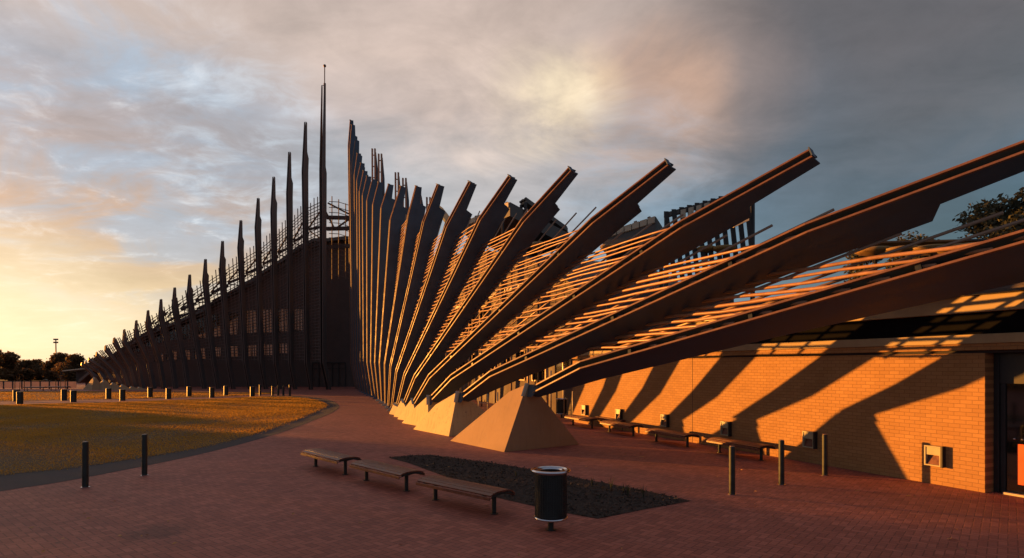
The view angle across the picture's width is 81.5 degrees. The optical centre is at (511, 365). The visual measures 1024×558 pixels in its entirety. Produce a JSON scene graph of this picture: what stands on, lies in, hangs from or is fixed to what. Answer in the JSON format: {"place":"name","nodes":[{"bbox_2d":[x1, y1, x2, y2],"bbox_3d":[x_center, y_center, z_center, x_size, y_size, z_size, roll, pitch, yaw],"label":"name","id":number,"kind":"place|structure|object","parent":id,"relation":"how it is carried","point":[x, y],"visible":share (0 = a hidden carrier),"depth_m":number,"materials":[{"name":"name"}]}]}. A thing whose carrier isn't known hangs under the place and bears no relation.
{"place":"outdoors","nodes":[
{"label":"outdoors","id":0,"kind":"place"},
{"bbox_2d":[0,379,77,382],"bbox_3d":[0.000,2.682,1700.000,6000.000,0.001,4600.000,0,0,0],"label":"ground","id":1,"kind":"structure","parent":0,"point":[47,380],"depth_m":102.16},
{"bbox_2d":[0,349,20,380],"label":"tree","id":2,"kind":"object","parent":1,"relation":"on","point":[8,360],"visible":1,"depth_m":100.46,"materials":[{"name":"green plant"}]},
{"bbox_2d":[5,366,36,380],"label":"tree","id":3,"kind":"object","parent":1,"relation":"on","point":[27,374],"visible":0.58,"depth_m":104.05,"materials":[{"name":"green plant"}]},
{"bbox_2d":[14,359,44,379],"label":"tree","id":4,"kind":"object","parent":1,"relation":"on","point":[32,364],"visible":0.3,"depth_m":110.50,"materials":[{"name":"green plant"}]},
{"bbox_2d":[40,352,83,380],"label":"tree","id":5,"kind":"object","parent":1,"relation":"on","point":[55,358],"visible":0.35,"depth_m":106.00,"materials":[{"name":"green plant"}]},
{"bbox_2d":[49,353,103,380],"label":"tree","id":6,"kind":"object","parent":1,"relation":"on","point":[72,361],"visible":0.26,"depth_m":102.58,"materials":[{"name":"green plant"}]},
{"bbox_2d":[0,391,280,400],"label":"lawn","id":7,"kind":"structure","parent":0,"point":[81,398],"depth_m":53.42,"materials":[{"name":"plant"}]},
{"bbox_2d":[0,396,326,475],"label":"lawn","id":8,"kind":"structure","parent":0,"point":[29,457],"depth_m":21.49,"materials":[{"name":"plant"}]},
{"bbox_2d":[78,236,354,386],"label":"office building","id":9,"kind":"structure","parent":0,"point":[338,332],"depth_m":76.00,"materials":[{"name":"metal"}]},
{"bbox_2d":[278,308,287,331],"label":"window","id":10,"kind":"structure","parent":9,"relation":"in","point":[285,324],"depth_m":76.04,"materials":[{"name":"glass"}]},
{"bbox_2d":[312,362,345,386],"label":"entrance door","id":11,"kind":"structure","parent":9,"relation":"in","point":[318,368],"depth_m":75.87,"materials":[{"name":"metal"}]},
{"bbox_2d":[0,383,1023,557],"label":"plaza paving","id":12,"kind":"structure","parent":0,"point":[222,503],"depth_m":11.06,"materials":[{"name":"red brick"}]},
{"bbox_2d":[0,381,75,388],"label":"fence","id":13,"kind":"object","parent":12,"relation":"on","point":[3,384],"visible":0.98,"depth_m":68.98,"materials":[{"name":"metal"}]},
{"bbox_2d":[81,441,89,487],"bbox_3d":[-9.373,2.165,13.066,0.168,1.010,0.168,0,0,0],"label":"bollard","id":14,"kind":"object","parent":12,"relation":"on","point":[85,464],"visible":1,"depth_m":13.02,"materials":[{"name":"metal"}]},
{"bbox_2d":[83,377,99,389],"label":"plinth","id":15,"kind":"structure","parent":12,"relation":"on","point":[93,383],"depth_m":66.84,"materials":[{"name":"concrete"}]},
{"bbox_2d":[88,357,113,382],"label":"rib fin","id":16,"kind":"object","parent":12,"relation":"on","point":[106,372],"visible":1,"depth_m":69.44,"materials":[{"name":"brown wood"}]},
{"bbox_2d":[95,352,121,384],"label":"rib fin","id":17,"kind":"object","parent":12,"relation":"on","point":[99,357],"visible":0.92,"depth_m":69.54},
{"bbox_2d":[104,345,129,386],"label":"rib fin","id":18,"kind":"object","parent":12,"relation":"on","point":[107,351],"visible":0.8,"depth_m":69.63,"materials":[{"name":"brown wood"}]},
{"bbox_2d":[112,337,137,386],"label":"rib fin","id":19,"kind":"object","parent":12,"relation":"on","point":[125,361],"visible":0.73,"depth_m":69.69,"materials":[{"name":"brown metal"}]},
{"bbox_2d":[122,329,145,387],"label":"rib fin","id":20,"kind":"object","parent":12,"relation":"on","point":[125,344],"visible":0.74,"depth_m":69.64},
{"bbox_2d":[140,434,147,475],"bbox_3d":[-8.948,2.165,14.483,0.168,1.010,0.168,0,0,0],"label":"bollard","id":21,"kind":"object","parent":12,"relation":"on","point":[144,454],"visible":1,"depth_m":14.43,"materials":[{"name":"metal"}]},
{"bbox_2d":[133,320,156,388],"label":"rib fin","id":22,"kind":"object","parent":12,"relation":"on","point":[136,336],"visible":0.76,"depth_m":69.58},
{"bbox_2d":[145,310,166,388],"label":"rib fin","id":23,"kind":"object","parent":12,"relation":"on","point":[148,328],"visible":1,"depth_m":69.52,"materials":[{"name":"brown metal"}]},
{"bbox_2d":[152,307,174,360],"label":"lattice screen","id":24,"kind":"object","parent":23,"relation":"attached to","point":[156,325],"visible":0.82,"depth_m":70.19,"materials":[{"name":"metal"}]},
{"bbox_2d":[158,299,178,388],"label":"rib fin","id":25,"kind":"object","parent":12,"relation":"on","point":[161,319],"visible":1,"depth_m":69.42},
{"bbox_2d":[165,298,187,360],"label":"lattice screen","id":26,"kind":"object","parent":25,"relation":"attached to","point":[169,320],"visible":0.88,"depth_m":70.01,"materials":[{"name":"metal"}]},
{"bbox_2d":[0,395,338,490],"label":"lawn border","id":27,"kind":"object","parent":12,"relation":"on","point":[18,480],"visible":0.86,"depth_m":16.24,"materials":[{"name":"concrete"}]},
{"bbox_2d":[171,287,190,388],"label":"rib fin","id":28,"kind":"object","parent":12,"relation":"on","point":[175,313],"visible":0.89,"depth_m":69.24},
{"bbox_2d":[186,274,206,388],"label":"rib fin","id":29,"kind":"object","parent":12,"relation":"on","point":[190,302],"visible":1,"depth_m":68.97,"materials":[{"name":"brown metal"}]},
{"bbox_2d":[178,290,199,360],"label":"lattice screen","id":30,"kind":"object","parent":29,"relation":"attached to","point":[184,307],"visible":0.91,"depth_m":69.79,"materials":[{"name":"metal"}]},
{"bbox_2d":[202,259,220,388],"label":"rib fin","id":31,"kind":"object","parent":12,"relation":"on","point":[206,290],"visible":0.98,"depth_m":68.69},
{"bbox_2d":[193,281,212,360],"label":"lattice screen","id":32,"kind":"object","parent":31,"relation":"attached to","point":[197,300],"visible":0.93,"depth_m":69.51,"materials":[{"name":"metal"}]},
{"bbox_2d":[209,268,229,360],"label":"lattice screen","id":33,"kind":"object","parent":31,"relation":"attached to","point":[213,292],"visible":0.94,"depth_m":69.17,"materials":[{"name":"wood"}]},
{"bbox_2d":[219,241,235,388],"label":"rib fin","id":34,"kind":"object","parent":12,"relation":"on","point":[222,272],"visible":0.87,"depth_m":68.38,"materials":[{"name":"brown metal"}]},
{"bbox_2d":[237,220,251,388],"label":"rib fin","id":35,"kind":"object","parent":12,"relation":"on","point":[240,255],"visible":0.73,"depth_m":68.04,"materials":[{"name":"brown metal"}]},
{"bbox_2d":[226,257,246,360],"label":"lattice screen","id":36,"kind":"object","parent":35,"relation":"attached to","point":[230,292],"visible":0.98,"depth_m":68.82,"materials":[{"name":"wood"}]},
{"bbox_2d":[244,246,263,360],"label":"lattice screen","id":37,"kind":"object","parent":35,"relation":"attached to","point":[247,272],"visible":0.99,"depth_m":68.45,"materials":[{"name":"metal"}]},
{"bbox_2d":[254,198,267,388],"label":"rib fin","id":38,"kind":"object","parent":12,"relation":"on","point":[258,244],"visible":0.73,"depth_m":67.70,"materials":[{"name":"brown metal"}]},
{"bbox_2d":[261,233,278,360],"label":"lattice screen","id":39,"kind":"object","parent":38,"relation":"attached to","point":[267,262],"visible":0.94,"depth_m":68.11,"materials":[{"name":"metal"}]},
{"bbox_2d":[270,177,281,388],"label":"rib fin","id":40,"kind":"object","parent":12,"relation":"on","point":[273,225],"visible":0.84,"depth_m":67.40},
{"bbox_2d":[277,220,293,360],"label":"lattice screen","id":41,"kind":"object","parent":40,"relation":"attached to","point":[279,252],"visible":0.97,"depth_m":67.75,"materials":[{"name":"metal"}]},
{"bbox_2d":[286,152,296,388],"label":"rib fin","id":42,"kind":"object","parent":12,"relation":"on","point":[289,205],"visible":1,"depth_m":66.97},
{"bbox_2d":[292,206,309,360],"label":"lattice screen","id":43,"kind":"object","parent":42,"relation":"attached to","point":[298,239],"visible":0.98,"depth_m":67.26,"materials":[{"name":"metal"}]},
{"bbox_2d":[301,122,312,389],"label":"rib fin","id":44,"kind":"object","parent":12,"relation":"on","point":[305,201],"visible":1,"depth_m":66.52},
{"bbox_2d":[319,64,330,389],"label":"rib fin","id":45,"kind":"object","parent":12,"relation":"on","point":[323,236],"visible":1,"depth_m":66.02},
{"bbox_2d":[308,197,326,360],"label":"lattice screen","id":46,"kind":"object","parent":45,"relation":"attached to","point":[314,228],"visible":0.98,"depth_m":66.76,"materials":[{"name":"metal"}]},
{"bbox_2d":[300,448,361,474],"bbox_3d":[-4.659,2.444,15.225,0.660,0.452,2.069,0,0,-43],"label":"bench","id":47,"kind":"object","parent":12,"relation":"on","point":[331,455],"visible":0.98,"depth_m":14.90,"materials":[{"name":"paint"}]},
{"bbox_2d":[348,120,356,388],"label":"rib fin","id":48,"kind":"object","parent":12,"relation":"on","point":[351,122],"visible":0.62,"depth_m":69.16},
{"bbox_2d":[326,196,349,278],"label":"lattice screen","id":49,"kind":"object","parent":48,"relation":"attached to","point":[338,228],"visible":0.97,"depth_m":68.58,"materials":[{"name":"metal"}]},
{"bbox_2d":[349,124,357,389],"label":"rib fin","id":50,"kind":"object","parent":12,"relation":"on","point":[352,140],"visible":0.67,"depth_m":66.50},
{"bbox_2d":[351,140,361,390],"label":"rib fin","id":51,"kind":"object","parent":12,"relation":"on","point":[355,149],"visible":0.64,"depth_m":63.76,"materials":[{"name":"brown metal"}]},
{"bbox_2d":[354,153,361,391],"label":"rib fin","id":52,"kind":"object","parent":12,"relation":"on","point":[358,161],"visible":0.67,"depth_m":61.08,"materials":[{"name":"brown metal"}]},
{"bbox_2d":[356,162,367,392],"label":"rib fin","id":53,"kind":"object","parent":12,"relation":"on","point":[360,172],"visible":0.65,"depth_m":58.36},
{"bbox_2d":[359,170,367,393],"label":"rib fin","id":54,"kind":"object","parent":12,"relation":"on","point":[363,179],"visible":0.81,"depth_m":55.68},
{"bbox_2d":[362,175,370,395],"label":"rib fin","id":55,"kind":"object","parent":12,"relation":"on","point":[366,188],"visible":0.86,"depth_m":53.00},
{"bbox_2d":[366,179,376,396],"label":"rib fin","id":56,"kind":"object","parent":12,"relation":"on","point":[371,195],"visible":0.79,"depth_m":50.40,"materials":[{"name":"brown metal"}]},
{"bbox_2d":[371,148,377,187],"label":"mast","id":57,"kind":"object","parent":12,"relation":"on","point":[375,166],"visible":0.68,"depth_m":73.89,"materials":[{"name":"metal"}]},
{"bbox_2d":[370,181,383,398],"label":"rib fin","id":58,"kind":"object","parent":12,"relation":"on","point":[377,201],"visible":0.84,"depth_m":47.40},
{"bbox_2d":[378,153,384,195],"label":"mast","id":59,"kind":"object","parent":12,"relation":"on","point":[382,174],"visible":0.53,"depth_m":72.03,"materials":[{"name":"metal"}]},
{"bbox_2d":[374,183,394,400],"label":"rib fin","id":60,"kind":"object","parent":12,"relation":"on","point":[387,205],"visible":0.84,"depth_m":44.33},
{"bbox_2d":[349,459,424,491],"bbox_3d":[-2.824,2.444,13.291,0.660,0.452,2.069,0,0,-44],"label":"bench","id":61,"kind":"object","parent":12,"relation":"on","point":[396,471],"visible":1,"depth_m":12.99,"materials":[{"name":"paint"}]},
{"bbox_2d":[378,186,407,402],"bbox_3d":[-8.591,-4.871,41.745,2.858,15.082,1.184,0,0,37],"label":"rib fin","id":62,"kind":"object","parent":12,"relation":"on","point":[397,217],"visible":0.85,"depth_m":41.42,"materials":[{"name":"brown metal"}]},
{"bbox_2d":[389,403,397,414],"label":"plinth","id":63,"kind":"structure","parent":12,"relation":"on","point":[393,409],"depth_m":32.87,"materials":[{"name":"concrete"}]},
{"bbox_2d":[394,174,516,404],"bbox_3d":[-3.331,-3.029,29.962,9.676,11.086,1.194,0,0,45],"label":"rib fin","id":64,"kind":"object","parent":63,"relation":"on","point":[491,218],"visible":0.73,"depth_m":28.80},
{"bbox_2d":[394,399,406,416],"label":"plinth","id":65,"kind":"structure","parent":12,"relation":"on","point":[402,405],"depth_m":31.04,"materials":[{"name":"concrete"}]},
{"bbox_2d":[404,166,577,403],"bbox_3d":[-1.844,-2.706,27.058,1.198,9.909,12.074,0,0,-45],"label":"rib fin","id":66,"kind":"object","parent":65,"relation":"on","point":[538,216],"visible":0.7,"depth_m":25.48,"materials":[{"name":"brown wood"}]},
{"bbox_2d":[426,209,527,353],"bbox_3d":[-1.839,-3.708,27.746,1.613,6.179,9.541,0,0,-43],"label":"rod screen","id":67,"kind":"object","parent":66,"relation":"attached to","point":[476,271],"visible":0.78,"depth_m":27.82,"materials":[{"name":"metal"}]},
{"bbox_2d":[381,185,425,405],"bbox_3d":[-7.273,-4.323,38.657,4.143,13.986,1.082,0,0,39],"label":"rib fin","id":68,"kind":"object","parent":12,"relation":"on","point":[416,213],"visible":0.88,"depth_m":38.13,"materials":[{"name":"brown wood"}]},
{"bbox_2d":[392,214,405,307],"bbox_3d":[-7.742,-5.519,39.946,1.472,9.771,5.529,0,0,-22],"label":"rod screen","id":69,"kind":"object","parent":68,"relation":"attached to","point":[401,243],"visible":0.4,"depth_m":40.59,"materials":[{"name":"metal"}]},
{"bbox_2d":[398,398,416,419],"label":"plinth","id":70,"kind":"structure","parent":12,"relation":"on","point":[408,409],"depth_m":29.14,"materials":[{"name":"concrete"}]},
{"bbox_2d":[412,158,675,404],"bbox_3d":[-0.099,-2.245,23.866,1.290,8.515,14.640,0,0,-45],"label":"rib fin","id":71,"kind":"object","parent":70,"relation":"on","point":[611,218],"visible":1,"depth_m":21.74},
{"bbox_2d":[444,207,596,352],"bbox_3d":[0.007,-3.216,24.378,1.664,5.194,11.282,0,0,-44],"label":"rod screen","id":72,"kind":"object","parent":71,"relation":"on","point":[524,271],"visible":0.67,"depth_m":24.27,"materials":[{"name":"metal"}]},
{"bbox_2d":[384,183,448,407],"bbox_3d":[-5.670,-3.821,35.886,1.927,12.982,5.763,0,0,-44],"label":"rib fin","id":73,"kind":"object","parent":12,"relation":"on","point":[436,214],"visible":0.82,"depth_m":34.84,"materials":[{"name":"brown metal"}]},
{"bbox_2d":[402,395,437,425],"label":"plinth","id":74,"kind":"structure","parent":12,"relation":"on","point":[419,413],"depth_m":26.45,"materials":[{"name":"concrete"}]},
{"bbox_2d":[429,147,819,404],"bbox_3d":[1.778,-1.808,20.370,1.367,7.065,16.270,0,0,-45],"label":"rib fin","id":75,"kind":"object","parent":74,"relation":"on","point":[717,217],"visible":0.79,"depth_m":17.76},
{"bbox_2d":[474,213,688,350],"bbox_3d":[1.768,-2.580,21.142,1.820,3.933,11.842,0,0,-43],"label":"rod screen","id":76,"kind":"object","parent":75,"relation":"attached to","point":[623,245],"visible":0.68,"depth_m":20.69,"materials":[{"name":"metal"}]},
{"bbox_2d":[387,180,476,410],"bbox_3d":[-4.723,-3.342,32.640,7.832,12.025,1.197,0,0,44],"label":"rib fin","id":77,"kind":"object","parent":12,"relation":"on","point":[456,224],"visible":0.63,"depth_m":31.74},
{"bbox_2d":[409,220,445,328],"bbox_3d":[-4.958,-4.367,33.683,1.784,7.480,6.627,0,0,-43],"label":"rod screen","id":78,"kind":"object","parent":77,"relation":"attached to","point":[434,246],"visible":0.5,"depth_m":33.91,"materials":[{"name":"metal"}]},
{"bbox_2d":[412,211,479,354],"bbox_3d":[-3.444,-4.141,30.709,1.507,7.039,7.927,0,0,-43],"label":"rod screen","id":79,"kind":"object","parent":77,"relation":"attached to","point":[451,267],"visible":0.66,"depth_m":30.68,"materials":[{"name":"wood"}]},
{"bbox_2d":[414,391,484,435],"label":"plinth","id":80,"kind":"structure","parent":12,"relation":"on","point":[451,415],"depth_m":23.13,"materials":[{"name":"concrete"}]},
{"bbox_2d":[458,140,1023,402],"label":"rib fin","id":81,"kind":"object","parent":80,"relation":"on","point":[911,205],"visible":0.98,"depth_m":13.67,"materials":[{"name":"brown wood"}]},
{"bbox_2d":[519,208,834,348],"bbox_3d":[3.895,-2.126,17.325,2.002,3.028,12.771,0,0,-42],"label":"rod screen","id":82,"kind":"object","parent":81,"relation":"attached to","point":[687,270],"visible":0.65,"depth_m":17.35,"materials":[{"name":"metal"}]},
{"bbox_2d":[586,211,1023,350],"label":"rod screen","id":83,"kind":"object","parent":81,"relation":"attached to","point":[836,279],"visible":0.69,"depth_m":13.53,"materials":[{"name":"metal"}]},
{"bbox_2d":[416,475,514,514],"bbox_3d":[-0.924,2.444,11.296,2.069,0.452,0.660,0,0,43],"label":"bench","id":84,"kind":"object","parent":12,"relation":"on","point":[482,490],"visible":1,"depth_m":11.03,"materials":[{"name":"paint"}]},
{"bbox_2d":[451,383,578,451],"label":"plinth","id":85,"kind":"structure","parent":12,"relation":"on","point":[517,419],"depth_m":19.25,"materials":[{"name":"concrete"}]},
{"bbox_2d":[527,229,1023,396],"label":"rib fin","id":86,"kind":"object","parent":85,"relation":"on","point":[954,273],"visible":0.99,"depth_m":12.71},
{"bbox_2d":[389,454,689,518],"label":"bark mulch","id":87,"kind":"object","parent":12,"relation":"on","point":[601,483],"visible":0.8,"depth_m":13.29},
{"bbox_2d":[531,466,570,530],"bbox_3d":[0.632,2.173,9.686,0.644,0.994,0.644,0,0,0],"label":"litter bin","id":88,"kind":"object","parent":12,"relation":"on","point":[550,495],"visible":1,"depth_m":9.47,"materials":[{"name":"metal"}]},
{"bbox_2d":[556,398,567,417],"bbox_3d":[2.563,2.173,30.705,0.644,0.994,0.644,0,0,0],"label":"litter bin","id":89,"kind":"object","parent":12,"relation":"on","point":[560,405],"visible":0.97,"depth_m":30.51,"materials":[{"name":"black metal"}]},
{"bbox_2d":[419,251,733,414],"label":"wing building","id":90,"kind":"structure","parent":12,"relation":"on","point":[503,391],"depth_m":36.59,"materials":[{"name":"metal"}]},
{"bbox_2d":[465,202,568,299],"bbox_3d":[0.244,-7.522,41.477,5.762,6.384,4.672,0,0,-32],"label":"roof monitor","id":91,"kind":"object","parent":90,"relation":"on","point":[552,231],"visible":0.16,"depth_m":40.32,"materials":[{"name":"metal"}]},
{"bbox_2d":[519,197,567,255],"bbox_3d":[2.224,-7.718,40.500,4.114,6.776,0.674,0,0,-40],"label":"roof monitor","id":92,"kind":"object","parent":90,"relation":"on","point":[526,203],"visible":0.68,"depth_m":39.45,"materials":[{"name":"metal"}]},
{"bbox_2d":[603,216,662,287],"bbox_3d":[6.873,-6.158,33.000,3.204,3.655,2.062,0,0,30],"label":"roof monitor","id":93,"kind":"object","parent":90,"relation":"on","point":[629,231],"visible":0.37,"depth_m":32.16,"materials":[{"name":"metal"}]},
{"bbox_2d":[564,415,600,428],"bbox_3d":[3.093,2.444,26.156,0.660,0.452,2.069,0,0,-24],"label":"bench","id":94,"kind":"object","parent":12,"relation":"on","point":[581,418],"visible":0.99,"depth_m":25.70,"materials":[{"name":"paint"}]},
{"bbox_2d":[600,420,643,435],"bbox_3d":[4.285,2.444,23.367,0.660,0.452,2.069,0,0,-24],"label":"bench","id":95,"kind":"object","parent":12,"relation":"on","point":[610,423],"visible":1,"depth_m":23.00,"materials":[{"name":"paint"}]},
{"bbox_2d":[645,428,699,446],"bbox_3d":[5.435,2.444,20.286,0.660,0.452,2.069,0,0,-24],"label":"bench","id":96,"kind":"object","parent":12,"relation":"on","point":[658,431],"visible":1,"depth_m":19.95,"materials":[{"name":"paint"}]},
{"bbox_2d":[664,196,754,299],"bbox_3d":[9.988,-3.030,30.305,4.447,11.399,1.582,0,0,32],"label":"pergola","id":97,"kind":"object","parent":12,"relation":"on","point":[691,209],"visible":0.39,"depth_m":30.15,"materials":[{"name":"metal"}]},
{"bbox_2d":[728,446,735,495],"bbox_3d":[4.563,2.165,12.331,0.168,1.010,0.168,0,0,0],"label":"bollard","id":98,"kind":"object","parent":12,"relation":"on","point":[732,470],"visible":1,"depth_m":12.28,"materials":[{"name":"metal"}]},
{"bbox_2d":[706,437,775,460],"bbox_3d":[6.722,2.444,17.574,0.660,0.452,2.069,0,0,-24],"label":"bench","id":99,"kind":"object","parent":12,"relation":"on","point":[738,443],"visible":1,"depth_m":17.24,"materials":[{"name":"paint"}]},
{"bbox_2d":[777,440,785,485],"bbox_3d":[6.048,2.165,13.350,0.168,1.010,0.168,0,0,0],"label":"bollard","id":100,"kind":"object","parent":12,"relation":"on","point":[781,462],"visible":1,"depth_m":13.30,"materials":[{"name":"metal"}]},
{"bbox_2d":[572,282,1023,497],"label":"brick building","id":101,"kind":"structure","parent":12,"relation":"on","point":[891,393],"depth_m":14.73,"materials":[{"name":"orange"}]},
{"bbox_2d":[720,421,731,436],"bbox_3d":[6.900,2.025,19.211,0.123,0.470,0.405,0,0,-24],"label":"wall light","id":102,"kind":"object","parent":101,"relation":"attached to","point":[724,426],"visible":1,"depth_m":19.19,"materials":[{"name":"paint"}]},
{"bbox_2d":[802,431,816,448],"bbox_3d":[8.172,2.025,16.338,0.123,0.470,0.405,0,0,-24],"label":"wall light","id":103,"kind":"object","parent":101,"relation":"attached to","point":[807,437],"visible":1,"depth_m":16.33,"materials":[{"name":"paint"}]},
{"bbox_2d":[924,445,945,467],"bbox_3d":[9.489,2.025,13.363,0.123,0.470,0.405,0,0,-24],"label":"wall light","id":104,"kind":"object","parent":101,"relation":"attached to","point":[938,460],"visible":1,"depth_m":13.34,"materials":[{"name":"paint"}]},
{"bbox_2d":[994,353,1023,493],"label":"door","id":105,"kind":"structure","parent":101,"relation":"in","point":[1008,367],"depth_m":12.42,"materials":[{"name":"glass"}]},
{"bbox_2d":[821,434,828,475],"bbox_3d":[7.620,2.165,14.483,0.168,1.010,0.168,0,0,0],"label":"bollard","id":106,"kind":"object","parent":12,"relation":"on","point":[824,454],"visible":1,"depth_m":14.43,"materials":[{"name":"metal"}]},
{"bbox_2d":[696,238,991,305],"bbox_3d":[14.981,-1.732,26.862,13.465,8.804,2.183,0,0,38],"label":"canopy","id":107,"kind":"object","parent":12,"relation":"on","point":[881,248],"visible":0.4,"depth_m":25.42,"materials":[{"name":"metal"}]},
{"bbox_2d":[843,249,882,281],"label":"tree","id":108,"kind":"object","parent":12,"relation":"on","point":[854,256],"visible":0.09,"depth_m":66.14,"materials":[{"name":"green plant"}]},
{"bbox_2d":[885,231,925,268],"bbox_3d":[40.739,-5.485,61.938,6.747,16.317,8.114,0,0,0],"label":"tree","id":109,"kind":"object","parent":12,"relation":"on","point":[910,235],"visible":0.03,"depth_m":60.21,"materials":[{"name":"green plant"}]},
{"bbox_2d":[952,187,1023,238],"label":"tree","id":110,"kind":"object","parent":12,"relation":"on","point":[1014,211],"visible":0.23,"depth_m":42.02,"materials":[{"name":"green plant"}]},
{"bbox_2d":[0,0,1023,362],"label":"sky","id":111,"kind":"structure","parent":0,"point":[137,137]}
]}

